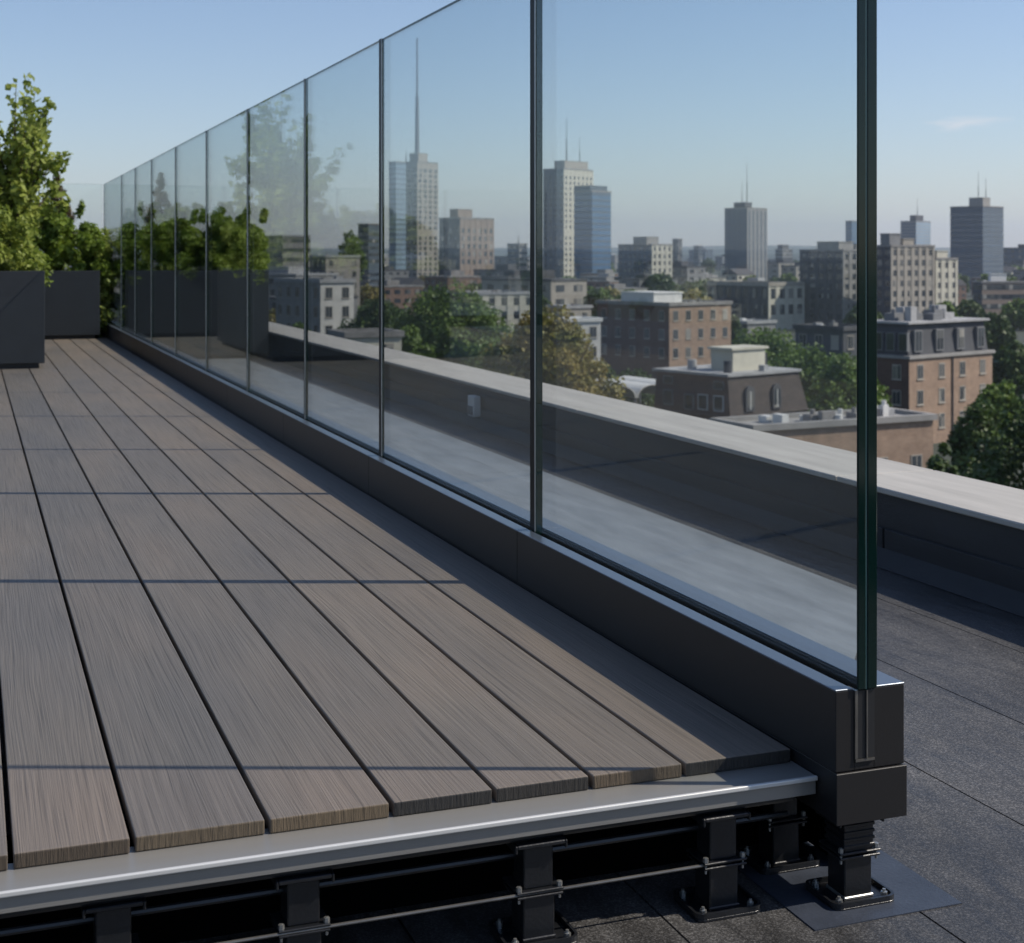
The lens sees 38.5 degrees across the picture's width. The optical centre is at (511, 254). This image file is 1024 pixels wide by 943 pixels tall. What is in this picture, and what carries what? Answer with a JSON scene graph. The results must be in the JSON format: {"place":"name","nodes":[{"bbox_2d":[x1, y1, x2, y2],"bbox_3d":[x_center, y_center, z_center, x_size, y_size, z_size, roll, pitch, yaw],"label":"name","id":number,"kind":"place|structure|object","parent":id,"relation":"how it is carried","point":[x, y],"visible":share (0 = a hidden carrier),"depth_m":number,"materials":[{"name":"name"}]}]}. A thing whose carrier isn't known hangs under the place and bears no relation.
{"place":"outdoors","nodes":[
{"label":"outdoors","id":0,"kind":"place"},
{"bbox_2d":[263,235,310,272],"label":"terrace block","id":1,"kind":"structure","parent":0,"point":[284,250],"depth_m":502.79,"materials":[{"name":"concrete"}]},
{"bbox_2d":[269,266,338,295],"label":"distant house","id":2,"kind":"structure","parent":0,"point":[286,271],"depth_m":403.71,"materials":[{"name":"concrete"}]},
{"bbox_2d":[274,275,355,333],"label":"pale apartment block","id":3,"kind":"structure","parent":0,"point":[330,303],"depth_m":232.66,"materials":[{"name":"concrete"}]},
{"bbox_2d":[309,253,360,306],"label":"terrace block","id":4,"kind":"structure","parent":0,"point":[346,266],"depth_m":423.56,"materials":[{"name":"concrete"}]},
{"bbox_2d":[326,328,404,350],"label":"beige house","id":5,"kind":"structure","parent":0,"point":[392,338],"depth_m":151.77,"materials":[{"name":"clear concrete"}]},
{"bbox_2d":[357,223,378,284],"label":"apartment tower","id":6,"kind":"structure","parent":0,"point":[368,234],"depth_m":702.11,"materials":[{"name":"stone"}]},
{"bbox_2d":[360,280,423,314],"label":"distant house","id":7,"kind":"structure","parent":0,"point":[396,293],"depth_m":476.59,"materials":[{"name":"brown brick"}]},
{"bbox_2d":[384,266,408,279],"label":"distant house","id":8,"kind":"structure","parent":0,"point":[390,273],"depth_m":785.88,"materials":[{"name":"grey concrete"}]},
{"bbox_2d":[388,154,406,269],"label":"office tower","id":9,"kind":"structure","parent":0,"point":[397,215],"depth_m":932.51,"materials":[{"name":"blue glass"}]},
{"bbox_2d":[393,277,424,294],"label":"distant house","id":10,"kind":"structure","parent":0,"point":[410,281],"depth_m":583.66,"materials":[{"name":"grey concrete"}]},
{"bbox_2d":[406,38,437,277],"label":"office tower","id":11,"kind":"structure","parent":0,"point":[421,214],"depth_m":904.30,"materials":[{"name":"concrete"}]},
{"bbox_2d":[424,270,481,295],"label":"distant house","id":12,"kind":"structure","parent":0,"point":[446,277],"depth_m":549.98,"materials":[{"name":"concrete"}]},
{"bbox_2d":[439,209,493,275],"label":"apartment tower","id":13,"kind":"structure","parent":0,"point":[466,241],"depth_m":605.15,"materials":[{"name":"concrete"}]},
{"bbox_2d":[444,289,529,335],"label":"apartment block","id":14,"kind":"structure","parent":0,"point":[512,304],"depth_m":333.71,"materials":[{"name":"concrete"}]},
{"bbox_2d":[473,264,529,275],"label":"distant house","id":15,"kind":"structure","parent":0,"point":[500,269],"depth_m":575.11,"materials":[{"name":"grey concrete"}]},
{"bbox_2d":[0,357,1023,942],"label":"roof","id":16,"kind":"structure","parent":0,"point":[952,661],"depth_m":2.29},
{"bbox_2d":[80,897,145,942],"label":"deck pedestal","id":17,"kind":"object","parent":16,"relation":"on","point":[112,922],"visible":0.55,"depth_m":1.62,"materials":[{"name":"metal"}]},
{"bbox_2d":[171,269,268,358],"bbox_3d":[-2.631,0.482,12.100,1.120,0.714,0.680,0,0,-20],"label":"planter","id":18,"kind":"object","parent":16,"relation":"on","point":[227,313],"visible":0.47,"depth_m":11.84,"materials":[{"name":"black metal"}]},
{"bbox_2d":[171,206,270,269],"bbox_3d":[-2.655,-0.057,12.104,1.270,0.690,0.782,0,0,-20],"label":"leafy shrub","id":19,"kind":"object","parent":18,"relation":"in","point":[227,243],"visible":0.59,"depth_m":11.97,"materials":[{"name":"green plant"}]},
{"bbox_2d":[270,870,334,942],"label":"deck pedestal","id":20,"kind":"object","parent":16,"relation":"on","point":[301,908],"visible":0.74,"depth_m":1.69,"materials":[{"name":"metal"}]},
{"bbox_2d":[0,336,827,942],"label":"terrace deck","id":21,"kind":"structure","parent":16,"relation":"on","point":[294,662],"depth_m":2.15,"materials":[{"name":"wood"}]},
{"bbox_2d":[0,271,44,368],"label":"planter","id":22,"kind":"object","parent":21,"relation":"on","point":[22,319],"visible":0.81,"depth_m":8.47,"materials":[{"name":"black metal"}]},
{"bbox_2d":[0,195,53,286],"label":"leafy shrub","id":23,"kind":"object","parent":22,"relation":"in","point":[20,253],"visible":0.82,"depth_m":8.60,"materials":[{"name":"green plant"}]},
{"bbox_2d":[0,73,72,245],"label":"ornamental tree","id":24,"kind":"object","parent":22,"relation":"in","point":[23,159],"visible":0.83,"depth_m":8.80,"materials":[{"name":"green plant"}]},
{"bbox_2d":[45,271,99,338],"bbox_3d":[-3.941,0.392,11.588,1.266,0.534,0.630,0,0,-20],"label":"planter","id":25,"kind":"object","parent":21,"relation":"on","point":[72,304],"visible":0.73,"depth_m":11.44,"materials":[{"name":"black metal"}]},
{"bbox_2d":[46,171,77,238],"bbox_3d":[-3.659,-0.378,11.743,0.354,0.613,0.338,0,0,-20],"label":"conical evergreen","id":26,"kind":"object","parent":25,"relation":"in","point":[56,199],"visible":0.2,"depth_m":11.71,"materials":[{"name":"green plant"}]},
{"bbox_2d":[32,200,111,279],"bbox_3d":[-3.909,-0.079,11.592,1.414,0.735,0.750,0,0,-20],"label":"leafy shrub","id":27,"kind":"object","parent":25,"relation":"in","point":[55,244],"visible":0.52,"depth_m":11.51,"materials":[{"name":"green plant"}]},
{"bbox_2d":[94,226,112,336],"bbox_3d":[-3.339,0.252,11.900,0.258,0.962,0.740,0,0,-20],"label":"shrub","id":28,"kind":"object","parent":21,"relation":"on","point":[105,299],"depth_m":11.65,"materials":[{"name":"green plant"}]},
{"bbox_2d":[103,0,906,825],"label":"glass railing","id":29,"kind":"object","parent":21,"relation":"attached to","point":[833,720],"visible":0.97,"depth_m":2.58,"materials":[{"name":"clear glass"}]},
{"bbox_2d":[198,358,856,659],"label":"roof path","id":30,"kind":"structure","parent":16,"relation":"on","point":[821,610],"depth_m":4.46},
{"bbox_2d":[489,835,577,942],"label":"deck pedestal","id":31,"kind":"object","parent":16,"relation":"on","point":[537,918],"visible":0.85,"depth_m":1.79,"materials":[{"name":"metal"}]},
{"bbox_2d":[265,322,1023,616],"bbox_3d":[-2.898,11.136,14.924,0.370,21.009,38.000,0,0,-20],"label":"parapet","id":32,"kind":"structure","parent":16,"relation":"on","point":[958,535],"depth_m":4.79,"materials":[{"name":"concrete"}]},
{"bbox_2d":[467,395,480,416],"bbox_3d":[-0.186,0.735,7.119,0.044,0.100,0.090,0,0,-20],"label":"wall light","id":33,"kind":"object","parent":32,"relation":"attached to","point":[474,406],"visible":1,"depth_m":7.08,"materials":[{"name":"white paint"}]},
{"bbox_2d":[673,808,760,922],"bbox_3d":[0.264,0.777,1.892,0.094,0.126,0.080,0,0,-20],"label":"deck pedestal","id":34,"kind":"object","parent":16,"relation":"on","point":[716,892],"visible":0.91,"depth_m":1.87,"materials":[{"name":"metal"}]},
{"bbox_2d":[738,846,961,930],"bbox_3d":[0.440,0.839,1.963,0.220,0.002,0.225,0,0,-20],"label":"protection pad","id":35,"kind":"object","parent":16,"relation":"on","point":[914,892],"visible":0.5,"depth_m":1.92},
{"bbox_2d":[738,797,819,874],"bbox_3d":[0.369,0.775,2.030,0.094,0.129,0.080,0,0,-20],"label":"deck pedestal","id":36,"kind":"object","parent":35,"relation":"on","point":[778,848],"visible":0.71,"depth_m":2.01,"materials":[{"name":"metal"}]},
{"bbox_2d":[806,811,893,910],"bbox_3d":[0.443,0.784,1.922,0.094,0.112,0.080,0,0,-20],"label":"deck pedestal","id":37,"kind":"object","parent":35,"relation":"on","point":[849,882],"visible":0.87,"depth_m":1.90,"materials":[{"name":"metal"}]},
{"bbox_2d":[0,0,1023,248],"label":"sky","id":38,"kind":"structure","parent":0,"point":[684,109],"materials":[{"name":"blue"}]},
{"bbox_2d":[507,235,527,268],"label":"apartment tower","id":39,"kind":"structure","parent":0,"point":[517,253],"depth_m":802.52,"materials":[{"name":"concrete"}]},
{"bbox_2d":[41,245,1017,260],"bbox_3d":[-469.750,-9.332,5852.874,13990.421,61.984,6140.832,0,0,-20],"label":"hills","id":40,"kind":"structure","parent":0,"point":[718,250],"depth_m":5729.02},
{"bbox_2d":[481,270,587,304],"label":"distant house","id":41,"kind":"structure","parent":0,"point":[556,291],"depth_m":380.24,"materials":[{"name":"grey concrete"}]},
{"bbox_2d":[543,117,593,277],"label":"office tower","id":42,"kind":"structure","parent":0,"point":[562,179],"depth_m":854.83,"materials":[{"name":"beige concrete"}]},
{"bbox_2d":[545,303,592,316],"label":"flat roofed house","id":43,"kind":"structure","parent":0,"point":[580,310],"depth_m":292.36,"materials":[{"name":"concrete"}]},
{"bbox_2d":[549,316,602,360],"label":"white house","id":44,"kind":"structure","parent":0,"point":[592,325],"depth_m":237.95,"materials":[{"name":"concrete"}]},
{"bbox_2d":[573,185,611,277],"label":"office tower","id":45,"kind":"structure","parent":0,"point":[592,228],"depth_m":805.01,"materials":[{"name":"blue glass"}]},
{"bbox_2d":[587,277,618,287],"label":"distant house","id":46,"kind":"structure","parent":0,"point":[601,282],"depth_m":615.06,"materials":[{"name":"concrete"}]},
{"bbox_2d":[597,283,647,293],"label":"distant house","id":47,"kind":"structure","parent":0,"point":[621,287],"depth_m":549.89,"materials":[{"name":"grey concrete"}]},
{"bbox_2d":[618,237,672,280],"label":"apartment tower","id":48,"kind":"structure","parent":0,"point":[645,255],"depth_m":655.68,"materials":[{"name":"grey concrete"}]},
{"bbox_2d":[672,239,681,260],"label":"apartment tower","id":49,"kind":"structure","parent":0,"point":[677,250],"depth_m":1301.84,"materials":[{"name":"stone"}]},
{"bbox_2d":[672,261,705,289],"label":"distant house","id":50,"kind":"structure","parent":0,"point":[683,271],"depth_m":677.78,"materials":[{"name":"grey concrete"}]},
{"bbox_2d":[694,246,702,265],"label":"apartment tower","id":51,"kind":"structure","parent":0,"point":[698,255],"depth_m":1502.40,"materials":[{"name":"blue glass"}]},
{"bbox_2d":[724,193,766,280],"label":"office tower","id":52,"kind":"structure","parent":0,"point":[745,234],"depth_m":906.12,"materials":[{"name":"concrete"}]},
{"bbox_2d":[737,318,776,336],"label":"grey house","id":53,"kind":"structure","parent":0,"point":[753,323],"depth_m":287.14,"materials":[{"name":"stone"}]},
{"bbox_2d":[767,259,794,280],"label":"distant house","id":54,"kind":"structure","parent":0,"point":[773,268],"depth_m":1031.21,"materials":[{"name":"grey concrete"}]},
{"bbox_2d":[775,245,792,261],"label":"apartment tower","id":55,"kind":"structure","parent":0,"point":[783,252],"depth_m":1303.57,"materials":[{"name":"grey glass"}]},
{"bbox_2d":[781,262,799,281],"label":"distant house","id":56,"kind":"structure","parent":0,"point":[794,270],"depth_m":904.77,"materials":[{"name":"grey concrete"}]},
{"bbox_2d":[615,262,1023,484],"bbox_3d":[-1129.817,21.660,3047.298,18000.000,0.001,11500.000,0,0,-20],"label":"city ground","id":57,"kind":"structure","parent":0,"point":[1020,334],"depth_m":383.33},
{"bbox_2d":[338,229,367,280],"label":"broadleaf tree","id":58,"kind":"object","parent":57,"relation":"on","point":[351,246],"visible":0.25,"depth_m":518.73,"materials":[{"name":"green plant"}]},
{"bbox_2d":[337,297,404,328],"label":"broadleaf tree","id":59,"kind":"object","parent":57,"relation":"on","point":[368,317],"visible":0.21,"depth_m":214.05,"materials":[{"name":"green plant"}]},
{"bbox_2d":[360,283,385,309],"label":"city tree","id":60,"kind":"object","parent":57,"relation":"on","point":[369,292],"visible":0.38,"depth_m":439.37,"materials":[{"name":"green plant"}]},
{"bbox_2d":[399,324,436,358],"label":"broadleaf tree","id":61,"kind":"object","parent":57,"relation":"on","point":[411,343],"visible":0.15,"depth_m":168.62,"materials":[{"name":"green plant"}]},
{"bbox_2d":[388,277,516,368],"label":"broadleaf tree","id":62,"kind":"object","parent":57,"relation":"on","point":[461,328],"visible":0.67,"depth_m":196.54,"materials":[{"name":"green plant"}]},
{"bbox_2d":[477,331,518,372],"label":"tree","id":63,"kind":"object","parent":57,"relation":"on","point":[497,352],"visible":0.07,"depth_m":131.12,"materials":[{"name":"green plant"}]},
{"bbox_2d":[495,304,626,400],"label":"autumn tree","id":64,"kind":"object","parent":57,"relation":"on","point":[567,358],"visible":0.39,"depth_m":118.68,"materials":[{"name":"green plant"}]},
{"bbox_2d":[583,289,609,316],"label":"broadleaf tree","id":65,"kind":"object","parent":57,"relation":"on","point":[592,297],"visible":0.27,"depth_m":328.62,"materials":[{"name":"green plant"}]},
{"bbox_2d":[587,286,615,299],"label":"city tree","id":66,"kind":"object","parent":57,"relation":"on","point":[606,293],"visible":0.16,"depth_m":399.60,"materials":[{"name":"green plant"}]},
{"bbox_2d":[596,376,655,404],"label":"market canopy","id":67,"kind":"object","parent":57,"relation":"on","point":[636,387],"visible":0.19,"depth_m":131.87,"materials":[{"name":"fabric"}]},
{"bbox_2d":[614,368,654,406],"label":"broadleaf tree","id":68,"kind":"object","parent":57,"relation":"on","point":[647,399],"visible":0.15,"depth_m":158.77,"materials":[{"name":"green plant"}]},
{"bbox_2d":[618,274,677,287],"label":"distant house","id":69,"kind":"structure","parent":57,"relation":"on","point":[639,280],"depth_m":563.97,"materials":[{"name":"grey concrete"}]},
{"bbox_2d":[642,272,680,290],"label":"broadleaf tree","id":70,"kind":"object","parent":57,"relation":"on","point":[658,282],"visible":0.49,"depth_m":555.92,"materials":[{"name":"green plant"}]},
{"bbox_2d":[595,291,732,378],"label":"brick block","id":71,"kind":"structure","parent":57,"relation":"on","point":[647,331],"depth_m":255.67,"materials":[{"name":"brown brick"}]},
{"bbox_2d":[676,278,715,296],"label":"broadleaf tree","id":72,"kind":"object","parent":57,"relation":"on","point":[700,285],"visible":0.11,"depth_m":466.38,"materials":[{"name":"green plant"}]},
{"bbox_2d":[679,286,712,299],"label":"city tree","id":73,"kind":"object","parent":57,"relation":"on","point":[694,294],"visible":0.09,"depth_m":303.90,"materials":[{"name":"green plant"}]},
{"bbox_2d":[652,344,809,419],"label":"mansard house","id":74,"kind":"structure","parent":57,"relation":"on","point":[737,380],"depth_m":123.52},
{"bbox_2d":[713,395,723,411],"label":"window","id":75,"kind":"structure","parent":74,"relation":"in","point":[718,401],"depth_m":120.86,"materials":[{"name":"glass"}]},
{"bbox_2d":[744,386,754,411],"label":"dormer window","id":76,"kind":"structure","parent":74,"relation":"in","point":[749,391],"depth_m":121.36,"materials":[{"name":"glass"}]},
{"bbox_2d":[771,383,781,408],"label":"dormer window","id":77,"kind":"structure","parent":74,"relation":"in","point":[776,391],"depth_m":123.55,"materials":[{"name":"glass"}]},
{"bbox_2d":[731,314,743,344],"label":"broadleaf tree","id":78,"kind":"object","parent":57,"relation":"on","point":[735,323],"visible":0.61,"depth_m":261.37,"materials":[{"name":"green plant"}]},
{"bbox_2d":[723,268,754,280],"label":"distant house","id":79,"kind":"structure","parent":57,"relation":"on","point":[735,274],"depth_m":849.36,"materials":[{"name":"grey concrete"}]},
{"bbox_2d":[707,280,804,329],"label":"apartment building","id":80,"kind":"structure","parent":57,"relation":"on","point":[781,303],"depth_m":425.65,"materials":[{"name":"concrete"}]},
{"bbox_2d":[732,326,802,366],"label":"broadleaf tree","id":81,"kind":"object","parent":57,"relation":"on","point":[776,344],"visible":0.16,"depth_m":163.85,"materials":[{"name":"green plant"}]},
{"bbox_2d":[769,341,837,402],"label":"broadleaf tree","id":82,"kind":"object","parent":57,"relation":"on","point":[809,363],"visible":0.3,"depth_m":148.13,"materials":[{"name":"green plant"}]},
{"bbox_2d":[806,352,892,411],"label":"broadleaf tree","id":83,"kind":"object","parent":57,"relation":"on","point":[839,386],"visible":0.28,"depth_m":136.29,"materials":[{"name":"green plant"}]},
{"bbox_2d":[842,305,883,323],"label":"broadleaf tree","id":84,"kind":"object","parent":57,"relation":"on","point":[850,317],"visible":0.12,"depth_m":328.94,"materials":[{"name":"green plant"}]},
{"bbox_2d":[925,442,959,474],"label":"broadleaf tree","id":85,"kind":"object","parent":57,"relation":"on","point":[936,462],"visible":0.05,"depth_m":71.76,"materials":[{"name":"green plant"}]},
{"bbox_2d":[955,299,986,317],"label":"broadleaf tree","id":86,"kind":"object","parent":57,"relation":"on","point":[971,308],"visible":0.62,"depth_m":377.10,"materials":[{"name":"green plant"}]},
{"bbox_2d":[946,398,1014,484],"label":"broadleaf tree","id":87,"kind":"object","parent":57,"relation":"on","point":[961,437],"visible":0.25,"depth_m":79.32,"materials":[{"name":"green plant"}]},
{"bbox_2d":[959,379,1023,489],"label":"broadleaf tree","id":88,"kind":"object","parent":57,"relation":"on","point":[990,467],"visible":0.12,"depth_m":59.13,"materials":[{"name":"green plant"}]},
{"bbox_2d":[972,378,1023,465],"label":"broadleaf tree","id":89,"kind":"object","parent":57,"relation":"on","point":[1000,397],"visible":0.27,"depth_m":123.83,"materials":[{"name":"green plant"}]},
{"bbox_2d":[981,312,1017,357],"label":"broadleaf tree","id":90,"kind":"object","parent":57,"relation":"on","point":[998,331],"visible":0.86,"depth_m":297.82,"materials":[{"name":"green plant"}]},
{"bbox_2d":[992,340,1023,398],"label":"broadleaf tree","id":91,"kind":"object","parent":57,"relation":"on","point":[1008,365],"visible":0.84,"depth_m":208.28,"materials":[{"name":"green plant"}]},
{"bbox_2d":[999,298,1023,329],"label":"broadleaf tree","id":92,"kind":"object","parent":57,"relation":"on","point":[1013,311],"visible":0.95,"depth_m":416.97,"materials":[{"name":"green plant"}]},
{"bbox_2d":[710,400,937,467],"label":"brick house","id":93,"kind":"structure","parent":0,"point":[905,436],"depth_m":109.03,"materials":[{"name":"brick"}]},
{"bbox_2d":[793,320,856,362],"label":"slate block","id":94,"kind":"structure","parent":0,"point":[835,338],"depth_m":192.05,"materials":[{"name":"grey stone"}]},
{"bbox_2d":[799,241,856,323],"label":"apartment tower","id":95,"kind":"structure","parent":0,"point":[828,273],"depth_m":424.39,"materials":[{"name":"concrete"}]},
{"bbox_2d":[845,221,856,243],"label":"office tower","id":96,"kind":"structure","parent":0,"point":[851,231],"depth_m":1252.20,"materials":[{"name":"blue glass"}]},
{"bbox_2d":[877,233,934,316],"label":"apartment tower","id":97,"kind":"structure","parent":0,"point":[905,272],"depth_m":413.32,"materials":[{"name":"concrete"}]},
{"bbox_2d":[900,204,930,244],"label":"office tower","id":98,"kind":"structure","parent":0,"point":[917,228],"depth_m":1507.48,"materials":[{"name":"blue glass"}]},
{"bbox_2d":[877,305,994,443],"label":"brick apartment house","id":99,"kind":"structure","parent":0,"point":[935,359],"depth_m":168.82,"materials":[{"name":"brick"}]},
{"bbox_2d":[886,332,896,350],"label":"dormer window","id":100,"kind":"structure","parent":99,"relation":"in","point":[891,337],"depth_m":167.10,"materials":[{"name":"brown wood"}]},
{"bbox_2d":[898,333,908,351],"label":"dormer window","id":101,"kind":"structure","parent":99,"relation":"in","point":[903,338],"depth_m":165.76,"materials":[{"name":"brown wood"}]},
{"bbox_2d":[912,330,922,351],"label":"dormer window","id":102,"kind":"structure","parent":99,"relation":"in","point":[917,335],"depth_m":166.33,"materials":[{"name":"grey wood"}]},
{"bbox_2d":[933,329,943,350],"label":"dormer window","id":103,"kind":"structure","parent":99,"relation":"in","point":[938,334],"depth_m":169.03,"materials":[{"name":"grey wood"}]},
{"bbox_2d":[954,327,964,348],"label":"dormer window","id":104,"kind":"structure","parent":99,"relation":"in","point":[959,333],"depth_m":171.74,"materials":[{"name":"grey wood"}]},
{"bbox_2d":[974,326,984,347],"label":"dormer window","id":105,"kind":"structure","parent":99,"relation":"in","point":[979,331],"depth_m":174.53,"materials":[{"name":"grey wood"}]},
{"bbox_2d":[935,251,957,307],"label":"apartment tower","id":106,"kind":"structure","parent":0,"point":[946,278],"depth_m":422.27,"materials":[{"name":"concrete"}]},
{"bbox_2d":[950,171,1003,289],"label":"office tower","id":107,"kind":"structure","parent":0,"point":[976,236],"depth_m":907.36,"materials":[{"name":"blue glass"}]},
{"bbox_2d":[972,274,1023,314],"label":"office block","id":108,"kind":"structure","parent":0,"point":[993,293],"depth_m":521.88,"materials":[{"name":"concrete"}]},
{"bbox_2d":[1003,244,1023,265],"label":"distant house","id":109,"kind":"structure","parent":0,"point":[1012,255],"depth_m":1106.86,"materials":[{"name":"concrete"}]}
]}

